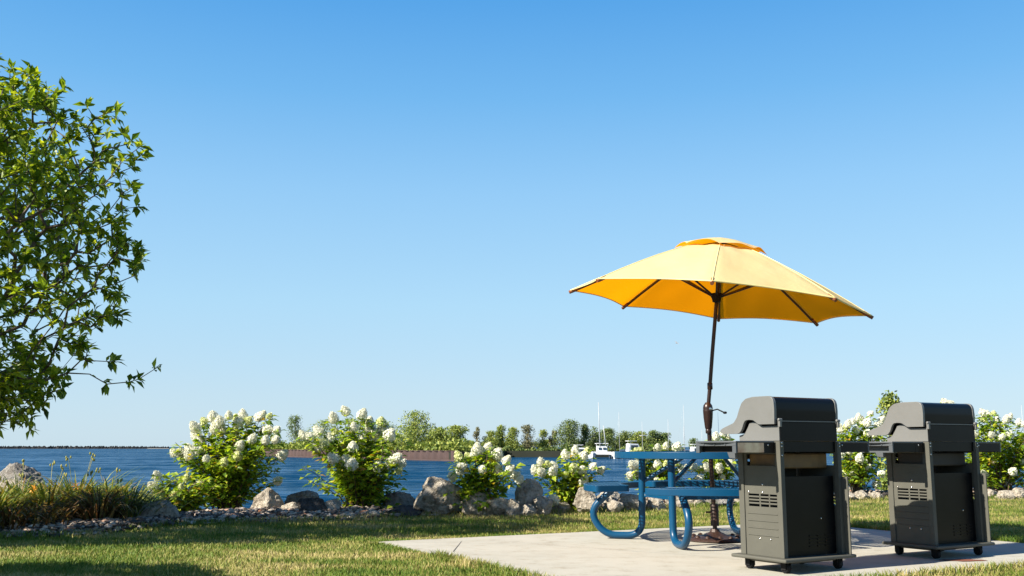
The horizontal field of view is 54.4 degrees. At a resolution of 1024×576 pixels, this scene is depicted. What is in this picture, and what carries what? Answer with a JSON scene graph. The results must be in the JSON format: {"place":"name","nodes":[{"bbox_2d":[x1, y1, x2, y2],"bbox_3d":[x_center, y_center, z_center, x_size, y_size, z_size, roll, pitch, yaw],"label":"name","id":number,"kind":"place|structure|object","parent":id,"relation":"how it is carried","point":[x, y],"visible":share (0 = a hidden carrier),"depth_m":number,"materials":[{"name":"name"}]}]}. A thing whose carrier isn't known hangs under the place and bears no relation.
{"place":"outdoors","nodes":[
{"label":"outdoors","id":0,"kind":"place"},
{"bbox_2d":[0,487,1023,538],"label":"bank","id":1,"kind":"structure","parent":0,"point":[277,515],"depth_m":10.31,"materials":[{"name":"grey gravel"}]},
{"bbox_2d":[0,478,28,490],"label":"boulder","id":2,"kind":"object","parent":1,"relation":"on","point":[10,481],"visible":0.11,"depth_m":12.26,"materials":[{"name":"grey stone"}]},
{"bbox_2d":[0,462,43,488],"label":"boulder","id":3,"kind":"object","parent":1,"relation":"on","point":[27,471],"visible":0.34,"depth_m":14.14,"materials":[{"name":"grey stone"}]},
{"bbox_2d":[0,499,49,529],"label":"daylily clump","id":4,"kind":"object","parent":1,"relation":"on","point":[12,518],"visible":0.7,"depth_m":9.40,"materials":[{"name":"green plant"}]},
{"bbox_2d":[0,476,58,512],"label":"daylily clump","id":5,"kind":"object","parent":1,"relation":"on","point":[3,498],"visible":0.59,"depth_m":10.01,"materials":[{"name":"green plant"}]},
{"bbox_2d":[0,459,85,502],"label":"daylily clump","id":6,"kind":"object","parent":1,"relation":"on","point":[21,476],"visible":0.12,"depth_m":10.97,"materials":[{"name":"green plant"}]},
{"bbox_2d":[0,460,110,517],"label":"daylily clump","id":7,"kind":"object","parent":1,"relation":"on","point":[51,496],"visible":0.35,"depth_m":10.45,"materials":[{"name":"green plant"}]},
{"bbox_2d":[1,498,115,526],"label":"daylily clump","id":8,"kind":"object","parent":1,"relation":"on","point":[53,514],"visible":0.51,"depth_m":9.74,"materials":[{"name":"green plant"}]},
{"bbox_2d":[2,452,169,516],"bbox_3d":[-4.836,2.199,11.069,2.046,0.744,1.913,-9,-12,43],"label":"daylily clump","id":9,"kind":"object","parent":1,"relation":"on","point":[67,484],"visible":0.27,"depth_m":11.04,"materials":[{"name":"green plant"}]},
{"bbox_2d":[16,470,177,519],"bbox_3d":[-4.305,2.183,10.377,1.877,0.558,1.837,0,-9,0],"label":"daylily clump","id":10,"kind":"object","parent":1,"relation":"on","point":[96,511],"visible":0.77,"depth_m":10.19,"materials":[{"name":"green plant"}]},
{"bbox_2d":[39,467,185,500],"bbox_3d":[-4.593,2.319,11.267,1.847,0.569,1.795,0,-9,0],"label":"daylily clump","id":11,"kind":"object","parent":1,"relation":"on","point":[106,489],"visible":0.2,"depth_m":11.24,"materials":[{"name":"green plant"}]},
{"bbox_2d":[56,478,207,517],"bbox_3d":[-4.182,2.300,10.831,1.557,0.471,1.736,0,-9,0],"label":"daylily clump","id":12,"kind":"object","parent":1,"relation":"on","point":[137,508],"visible":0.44,"depth_m":10.64,"materials":[{"name":"green plant"}]},
{"bbox_2d":[133,500,178,517],"bbox_3d":[-3.889,2.512,10.821,0.670,0.417,0.404,0,-9,2],"label":"riprap rock","id":13,"kind":"object","parent":1,"relation":"on","point":[171,509],"visible":0.33,"depth_m":10.66,"materials":[{"name":"grey stone"}]},
{"bbox_2d":[143,470,224,511],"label":"hydrangea bush","id":14,"kind":"object","parent":1,"relation":"on","point":[190,495],"visible":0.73,"depth_m":12.27,"materials":[{"name":"green plant"}]},
{"bbox_2d":[169,408,288,508],"bbox_3d":[-3.686,2.245,13.065,1.616,1.334,1.320,0,-9,0],"label":"hydrangea bush","id":15,"kind":"object","parent":1,"relation":"on","point":[231,466],"visible":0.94,"depth_m":12.92,"materials":[{"name":"green plant"}]},
{"bbox_2d":[250,487,284,507],"bbox_3d":[-3.031,2.672,12.393,0.380,0.380,0.355,-6,-11,32],"label":"boulder","id":16,"kind":"object","parent":1,"relation":"on","point":[268,497],"visible":0.65,"depth_m":12.27,"materials":[{"name":"grey stone"}]},
{"bbox_2d":[281,502,298,508],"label":"boulder","id":17,"kind":"object","parent":1,"relation":"on","point":[293,505],"visible":0.34,"depth_m":11.98,"materials":[{"name":"beige stone"}]},
{"bbox_2d":[284,490,318,503],"bbox_3d":[-2.818,2.864,13.366,0.482,0.298,0.394,0,-9,0],"label":"boulder","id":18,"kind":"object","parent":1,"relation":"on","point":[295,497],"visible":0.49,"depth_m":13.25,"materials":[{"name":"grey stone"}]},
{"bbox_2d":[298,498,326,510],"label":"boulder","id":19,"kind":"object","parent":1,"relation":"on","point":[313,504],"visible":0.45,"depth_m":11.73,"materials":[{"name":"grey stone"}]},
{"bbox_2d":[324,499,341,508],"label":"boulder","id":20,"kind":"object","parent":1,"relation":"on","point":[333,504],"visible":0.33,"depth_m":11.81,"materials":[{"name":"grey stone"}]},
{"bbox_2d":[340,512,354,516],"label":"edging stone","id":21,"kind":"object","parent":1,"relation":"on","point":[349,513],"visible":0.6,"depth_m":11.23,"materials":[{"name":"grey stone"}]},
{"bbox_2d":[295,405,412,508],"bbox_3d":[-1.978,2.137,12.409,1.492,1.348,1.281,0,-9,0],"label":"hydrangea bush","id":22,"kind":"object","parent":1,"relation":"on","point":[360,480],"visible":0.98,"depth_m":12.28,"materials":[{"name":"green plant"}]},
{"bbox_2d":[365,509,379,515],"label":"edging stone","id":23,"kind":"object","parent":1,"relation":"on","point":[372,511],"visible":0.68,"depth_m":11.44,"materials":[{"name":"grey stone"}]},
{"bbox_2d":[383,492,414,506],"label":"boulder","id":24,"kind":"object","parent":1,"relation":"on","point":[404,498],"visible":0.55,"depth_m":12.42,"materials":[{"name":"grey stone"}]},
{"bbox_2d":[387,505,421,517],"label":"boulder","id":25,"kind":"object","parent":1,"relation":"on","point":[402,509],"visible":0.66,"depth_m":11.68,"materials":[{"name":"grey stone"}]},
{"bbox_2d":[413,477,463,513],"bbox_3d":[-0.859,2.497,11.950,0.621,0.464,0.413,3,-10,-19],"label":"boulder","id":26,"kind":"object","parent":1,"relation":"on","point":[430,497],"visible":0.9,"depth_m":11.81,"materials":[{"name":"grey stone"}]},
{"bbox_2d":[443,442,524,512],"bbox_3d":[-0.366,2.298,11.986,1.085,0.888,0.789,0,-9,0],"label":"hydrangea bush","id":27,"kind":"object","parent":1,"relation":"on","point":[476,482],"visible":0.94,"depth_m":11.90,"materials":[{"name":"green plant"}]},
{"bbox_2d":[515,478,542,506],"bbox_3d":[0.209,2.585,12.206,0.354,0.500,0.281,0,-9,0],"label":"boulder","id":28,"kind":"object","parent":1,"relation":"on","point":[527,491],"visible":0.55,"depth_m":12.16,"materials":[{"name":"grey stone"}]},
{"bbox_2d":[552,502,570,513],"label":"boulder","id":29,"kind":"object","parent":1,"relation":"on","point":[564,506],"visible":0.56,"depth_m":12.39,"materials":[{"name":"grey stone"}]},
{"bbox_2d":[530,445,611,508],"bbox_3d":[0.741,2.436,12.675,1.036,0.871,0.830,0,-9,0],"label":"hydrangea bush","id":30,"kind":"object","parent":1,"relation":"on","point":[575,477],"visible":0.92,"depth_m":12.55,"materials":[{"name":"white plant"}]},
{"bbox_2d":[597,492,619,505],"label":"boulder","id":31,"kind":"object","parent":1,"relation":"on","point":[615,496],"visible":0.27,"depth_m":13.20,"materials":[{"name":"grey stone"}]},
{"bbox_2d":[619,493,645,510],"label":"boulder","id":32,"kind":"object","parent":1,"relation":"on","point":[629,501],"visible":0.62,"depth_m":12.87,"materials":[{"name":"grey stone"}]},
{"bbox_2d":[646,497,665,510],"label":"boulder","id":33,"kind":"object","parent":1,"relation":"on","point":[655,503],"visible":0.73,"depth_m":13.01,"materials":[{"name":"beige stone"}]},
{"bbox_2d":[625,442,692,499],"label":"hydrangea bush","id":34,"kind":"object","parent":1,"relation":"on","point":[653,467],"visible":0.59,"depth_m":14.20,"materials":[{"name":"white plant"}]},
{"bbox_2d":[665,496,681,508],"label":"boulder","id":35,"kind":"object","parent":1,"relation":"on","point":[678,503],"visible":0.21,"depth_m":13.35,"materials":[{"name":"beige stone"}]},
{"bbox_2d":[688,500,706,504],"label":"boulder","id":36,"kind":"object","parent":1,"relation":"on","point":[692,501],"visible":0.09,"depth_m":13.72,"materials":[{"name":"grey stone"}]},
{"bbox_2d":[689,431,737,487],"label":"hydrangea bush","id":37,"kind":"object","parent":1,"relation":"on","point":[722,468],"visible":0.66,"depth_m":14.57,"materials":[{"name":"white plant"}]},
{"bbox_2d":[706,499,734,505],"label":"boulder","id":38,"kind":"object","parent":1,"relation":"on","point":[720,501],"visible":0.27,"depth_m":13.74,"materials":[{"name":"grey stone"}]},
{"bbox_2d":[849,491,855,499],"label":"boulder","id":39,"kind":"object","parent":1,"relation":"on","point":[852,495],"visible":0.24,"depth_m":15.14,"materials":[{"name":"grey stone"}]},
{"bbox_2d":[830,411,886,491],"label":"hydrangea bush","id":40,"kind":"object","parent":1,"relation":"on","point":[857,469],"visible":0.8,"depth_m":16.31,"materials":[{"name":"white plant"}]},
{"bbox_2d":[854,490,869,500],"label":"boulder","id":41,"kind":"object","parent":1,"relation":"on","point":[860,493],"visible":0.69,"depth_m":15.31,"materials":[{"name":"grey stone"}]},
{"bbox_2d":[868,491,883,498],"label":"boulder","id":42,"kind":"object","parent":1,"relation":"on","point":[873,494],"visible":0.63,"depth_m":15.41,"materials":[{"name":"grey stone"}]},
{"bbox_2d":[875,390,901,489],"bbox_3d":[7.951,3.562,20.716,0.766,2.890,0.741,0,-9,0],"label":"young tree","id":43,"kind":"object","parent":1,"relation":"on","point":[889,400],"visible":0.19,"depth_m":20.79,"materials":[{"name":"green plant"}]},
{"bbox_2d":[940,398,1023,491],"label":"hydrangea bush","id":44,"kind":"object","parent":1,"relation":"on","point":[996,472],"visible":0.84,"depth_m":16.81,"materials":[{"name":"green plant"}]},
{"bbox_2d":[987,489,997,495],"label":"boulder","id":45,"kind":"object","parent":1,"relation":"on","point":[991,492],"visible":0.41,"depth_m":15.87,"materials":[{"name":"grey stone"}]},
{"bbox_2d":[0,447,1023,510],"bbox_3d":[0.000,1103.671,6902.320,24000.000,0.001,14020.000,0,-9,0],"label":"water","id":46,"kind":"structure","parent":0,"point":[151,461],"depth_m":139.05,"materials":[{"name":"blue liquid"}]},
{"bbox_2d":[0,445,169,448],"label":"breakwater","id":47,"kind":"object","parent":46,"relation":"in","point":[75,447],"visible":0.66,"depth_m":1477.75,"materials":[{"name":"stone"}]},
{"bbox_2d":[588,402,614,458],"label":"catamaran","id":48,"kind":"object","parent":46,"relation":"on","point":[601,450],"visible":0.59,"depth_m":251.57,"materials":[{"name":"white plastic"}]},
{"bbox_2d":[620,444,638,458],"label":"motorboat","id":49,"kind":"object","parent":46,"relation":"on","point":[629,447],"visible":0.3,"depth_m":253.60,"materials":[{"name":"white plastic"}]},
{"bbox_2d":[680,405,689,450],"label":"sailboat","id":50,"kind":"object","parent":46,"relation":"on","point":[684,434],"visible":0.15,"depth_m":272.66,"materials":[{"name":"white"}]},
{"bbox_2d":[0,0,1023,446],"label":"sky","id":51,"kind":"structure","parent":0,"point":[386,208],"materials":[{"name":"blue"}]},
{"bbox_2d":[0,494,1023,575],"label":"ground","id":52,"kind":"structure","parent":0,"point":[526,526],"depth_m":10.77,"materials":[{"name":"green plant"}]},
{"bbox_2d":[0,53,161,438],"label":"broadleaf tree","id":53,"kind":"object","parent":52,"relation":"on","point":[20,170],"visible":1,"depth_m":8.83,"materials":[{"name":"green plant"}]},
{"bbox_2d":[459,490,489,516],"bbox_3d":[-0.438,2.598,11.919,0.333,0.350,0.267,-3,-10,18],"label":"boulder","id":54,"kind":"object","parent":52,"relation":"on","point":[469,507],"visible":0.74,"depth_m":11.83,"materials":[{"name":"grey stone"}]},
{"bbox_2d":[482,497,508,516],"bbox_3d":[-0.199,2.626,11.933,0.496,0.255,0.319,4,-10,-22],"label":"boulder","id":55,"kind":"object","parent":52,"relation":"on","point":[497,506],"visible":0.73,"depth_m":11.82,"materials":[{"name":"grey stone"}]},
{"bbox_2d":[504,498,520,516],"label":"boulder","id":56,"kind":"object","parent":52,"relation":"on","point":[512,507],"visible":0.77,"depth_m":11.83,"materials":[{"name":"grey stone"}]},
{"bbox_2d":[520,503,536,515],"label":"boulder","id":57,"kind":"object","parent":52,"relation":"on","point":[529,509],"visible":0.78,"depth_m":11.88,"materials":[{"name":"grey stone"}]},
{"bbox_2d":[533,495,552,515],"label":"boulder","id":58,"kind":"object","parent":52,"relation":"on","point":[542,504],"visible":0.86,"depth_m":11.97,"materials":[{"name":"grey stone"}]},
{"bbox_2d":[573,487,598,513],"bbox_3d":[0.944,2.642,12.349,0.329,0.362,0.256,-3,-10,21],"label":"boulder","id":59,"kind":"object","parent":52,"relation":"on","point":[584,500],"visible":0.67,"depth_m":12.27,"materials":[{"name":"beige stone"}]},
{"bbox_2d":[606,500,623,512],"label":"boulder","id":60,"kind":"object","parent":52,"relation":"on","point":[614,505],"visible":0.75,"depth_m":12.36,"materials":[{"name":"white stone"}]},
{"bbox_2d":[996,490,1014,499],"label":"boulder","id":61,"kind":"object","parent":52,"relation":"on","point":[1005,494],"visible":0.77,"depth_m":15.65,"materials":[{"name":"grey stone"}]},
{"bbox_2d":[1012,487,1023,498],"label":"boulder","id":62,"kind":"object","parent":52,"relation":"on","point":[1018,492],"visible":0.58,"depth_m":15.77,"materials":[{"name":"grey stone"}]},
{"bbox_2d":[449,449,645,459],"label":"shore","id":63,"kind":"structure","parent":0,"point":[534,453],"depth_m":285.42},
{"bbox_2d":[286,415,303,444],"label":"tree","id":64,"kind":"object","parent":63,"relation":"on","point":[294,422],"visible":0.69,"depth_m":314.21,"materials":[{"name":"green plant"}]},
{"bbox_2d":[306,419,341,442],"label":"tree","id":65,"kind":"object","parent":63,"relation":"on","point":[322,425],"visible":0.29,"depth_m":296.13,"materials":[{"name":"green plant"}]},
{"bbox_2d":[334,416,363,440],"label":"tree","id":66,"kind":"object","parent":63,"relation":"on","point":[349,425],"visible":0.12,"depth_m":301.70,"materials":[{"name":"green plant"}]},
{"bbox_2d":[261,437,472,451],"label":"undergrowth","id":67,"kind":"object","parent":63,"relation":"on","point":[452,445],"visible":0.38,"depth_m":226.84,"materials":[{"name":"green plant"}]},
{"bbox_2d":[260,449,487,460],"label":"sheet pile wall","id":68,"kind":"structure","parent":63,"relation":"on","point":[427,455],"depth_m":225.74,"materials":[{"name":"brown metal"}]},
{"bbox_2d":[376,421,398,442],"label":"tree","id":69,"kind":"object","parent":63,"relation":"on","point":[389,427],"visible":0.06,"depth_m":281.48,"materials":[{"name":"green plant"}]},
{"bbox_2d":[387,410,435,449],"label":"tree","id":70,"kind":"object","parent":63,"relation":"on","point":[413,428],"visible":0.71,"depth_m":236.16,"materials":[{"name":"green plant"}]},
{"bbox_2d":[424,426,449,445],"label":"tree","id":71,"kind":"object","parent":63,"relation":"on","point":[436,435],"visible":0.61,"depth_m":231.76,"materials":[{"name":"green plant"}]},
{"bbox_2d":[441,424,469,450],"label":"tree","id":72,"kind":"object","parent":63,"relation":"on","point":[456,432],"visible":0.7,"depth_m":228.64,"materials":[{"name":"green plant"}]},
{"bbox_2d":[473,427,479,442],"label":"tree","id":73,"kind":"object","parent":63,"relation":"on","point":[477,433],"visible":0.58,"depth_m":296.38,"materials":[{"name":"green plant"}]},
{"bbox_2d":[480,430,501,446],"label":"tree","id":74,"kind":"object","parent":63,"relation":"on","point":[490,436],"visible":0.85,"depth_m":296.04,"materials":[{"name":"green plant"}]},
{"bbox_2d":[495,424,506,447],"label":"tree","id":75,"kind":"object","parent":63,"relation":"on","point":[500,429],"visible":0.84,"depth_m":298.17,"materials":[{"name":"green plant"}]},
{"bbox_2d":[502,427,524,448],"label":"tree","id":76,"kind":"object","parent":63,"relation":"on","point":[512,432],"visible":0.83,"depth_m":295.90,"materials":[{"name":"green plant"}]},
{"bbox_2d":[520,424,536,448],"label":"tree","id":77,"kind":"object","parent":63,"relation":"on","point":[527,430],"visible":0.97,"depth_m":296.56,"materials":[{"name":"green plant"}]},
{"bbox_2d":[521,442,538,448],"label":"thicket","id":78,"kind":"object","parent":63,"relation":"on","point":[534,443],"visible":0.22,"depth_m":309.43,"materials":[{"name":"green plant"}]},
{"bbox_2d":[534,429,548,447],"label":"tree","id":79,"kind":"object","parent":63,"relation":"on","point":[543,433],"visible":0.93,"depth_m":300.19,"materials":[{"name":"green plant"}]},
{"bbox_2d":[537,439,555,449],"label":"thicket","id":80,"kind":"object","parent":63,"relation":"on","point":[549,446],"visible":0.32,"depth_m":306.74,"materials":[{"name":"green plant"}]},
{"bbox_2d":[548,430,558,446],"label":"tree","id":81,"kind":"object","parent":63,"relation":"on","point":[550,441],"visible":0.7,"depth_m":302.49,"materials":[{"name":"green plant"}]},
{"bbox_2d":[551,419,584,447],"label":"tree","id":82,"kind":"object","parent":63,"relation":"on","point":[571,427],"visible":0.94,"depth_m":297.95,"materials":[{"name":"green plant"}]},
{"bbox_2d":[559,436,588,447],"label":"thicket","id":83,"kind":"object","parent":63,"relation":"on","point":[576,442],"visible":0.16,"depth_m":306.84,"materials":[{"name":"green plant"}]},
{"bbox_2d":[578,424,590,446],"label":"tree","id":84,"kind":"object","parent":63,"relation":"on","point":[585,432],"visible":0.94,"depth_m":300.48,"materials":[{"name":"green plant"}]},
{"bbox_2d":[490,443,685,452],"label":"undergrowth","id":85,"kind":"object","parent":63,"relation":"on","point":[566,446],"visible":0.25,"depth_m":286.06,"materials":[{"name":"plant"}]},
{"bbox_2d":[585,426,602,447],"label":"tree","id":86,"kind":"object","parent":63,"relation":"on","point":[594,436],"visible":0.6,"depth_m":304.02,"materials":[{"name":"green plant"}]},
{"bbox_2d":[598,427,621,448],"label":"tree","id":87,"kind":"object","parent":63,"relation":"on","point":[609,436],"visible":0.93,"depth_m":299.98,"materials":[{"name":"green plant"}]},
{"bbox_2d":[616,430,634,446],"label":"tree","id":88,"kind":"object","parent":63,"relation":"on","point":[624,436],"visible":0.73,"depth_m":305.50,"materials":[{"name":"green plant"}]},
{"bbox_2d":[627,431,651,449],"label":"tree","id":89,"kind":"object","parent":63,"relation":"on","point":[637,439],"visible":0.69,"depth_m":303.56,"materials":[{"name":"green plant"}]},
{"bbox_2d":[643,430,663,449],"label":"tree","id":90,"kind":"object","parent":63,"relation":"on","point":[653,434],"visible":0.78,"depth_m":302.11,"materials":[{"name":"green plant"}]},
{"bbox_2d":[657,432,672,446],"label":"tree","id":91,"kind":"object","parent":63,"relation":"on","point":[664,436],"visible":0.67,"depth_m":303.33,"materials":[{"name":"green plant"}]},
{"bbox_2d":[688,438,696,448],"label":"tree","id":92,"kind":"object","parent":63,"relation":"on","point":[693,440],"visible":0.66,"depth_m":325.66,"materials":[{"name":"green plant"}]},
{"bbox_2d":[380,525,1023,575],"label":"pavement","id":93,"kind":"structure","parent":0,"point":[651,552],"depth_m":7.40,"materials":[{"name":"concrete"}]},
{"bbox_2d":[584,451,835,548],"bbox_3d":[1.730,1.800,8.624,2.212,0.754,2.212,0,-9,0],"label":"picnic table","id":94,"kind":"object","parent":93,"relation":"on","point":[671,488],"visible":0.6,"depth_m":8.31,"materials":[{"name":"blue metal"}]},
{"bbox_2d":[690,504,740,542],"bbox_3d":[1.750,2.021,8.589,0.524,0.310,0.524,0,-9,0],"label":"umbrella stand","id":95,"kind":"object","parent":93,"relation":"on","point":[714,536],"visible":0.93,"depth_m":8.50,"materials":[{"name":"metal"}]},
{"bbox_2d":[569,237,873,528],"bbox_3d":[1.800,0.810,8.681,2.436,2.532,2.454,-6,-11,35],"label":"patio umbrella","id":96,"kind":"object","parent":95,"relation":"on","point":[716,279],"visible":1,"depth_m":8.77,"materials":[{"name":"yellow fabric"}]},
{"bbox_2d":[696,396,868,573],"bbox_3d":[1.841,1.313,6.744,1.308,1.127,0.606,6,-11,-31],"label":"gas grill","id":97,"kind":"object","parent":93,"relation":"on","point":[791,482],"visible":1,"depth_m":6.58,"materials":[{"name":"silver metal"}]},
{"bbox_2d":[748,461,771,506],"bbox_3d":[1.671,1.480,6.754,0.244,0.600,0.018,6,-11,-31],"label":"door","id":98,"kind":"structure","parent":97,"relation":"in","point":[763,505],"depth_m":6.75,"materials":[{"name":"black metal"}]},
{"bbox_2d":[772,469,795,507],"bbox_3d":[1.885,1.501,6.883,0.244,0.600,0.018,6,-11,-31],"label":"door","id":99,"kind":"structure","parent":97,"relation":"in","point":[788,472],"depth_m":6.93,"materials":[{"name":"black metal"}]},
{"bbox_2d":[868,402,1000,558],"bbox_3d":[3.159,1.446,7.579,1.308,1.127,0.606,5,-10,-30],"label":"gas grill","id":100,"kind":"object","parent":93,"relation":"on","point":[934,479],"visible":0.98,"depth_m":7.41,"materials":[{"name":"silver metal"}]},
{"bbox_2d":[896,460,915,499],"bbox_3d":[2.991,1.614,7.592,0.244,0.600,0.018,5,-10,-30],"label":"door","id":101,"kind":"structure","parent":100,"relation":"in","point":[905,498],"depth_m":7.59,"materials":[{"name":"black metal"}]},
{"bbox_2d":[915,466,934,500],"bbox_3d":[3.206,1.634,7.718,0.244,0.600,0.018,5,-10,-30],"label":"door","id":102,"kind":"structure","parent":100,"relation":"in","point":[925,499],"depth_m":7.69,"materials":[{"name":"black metal"}]}
]}

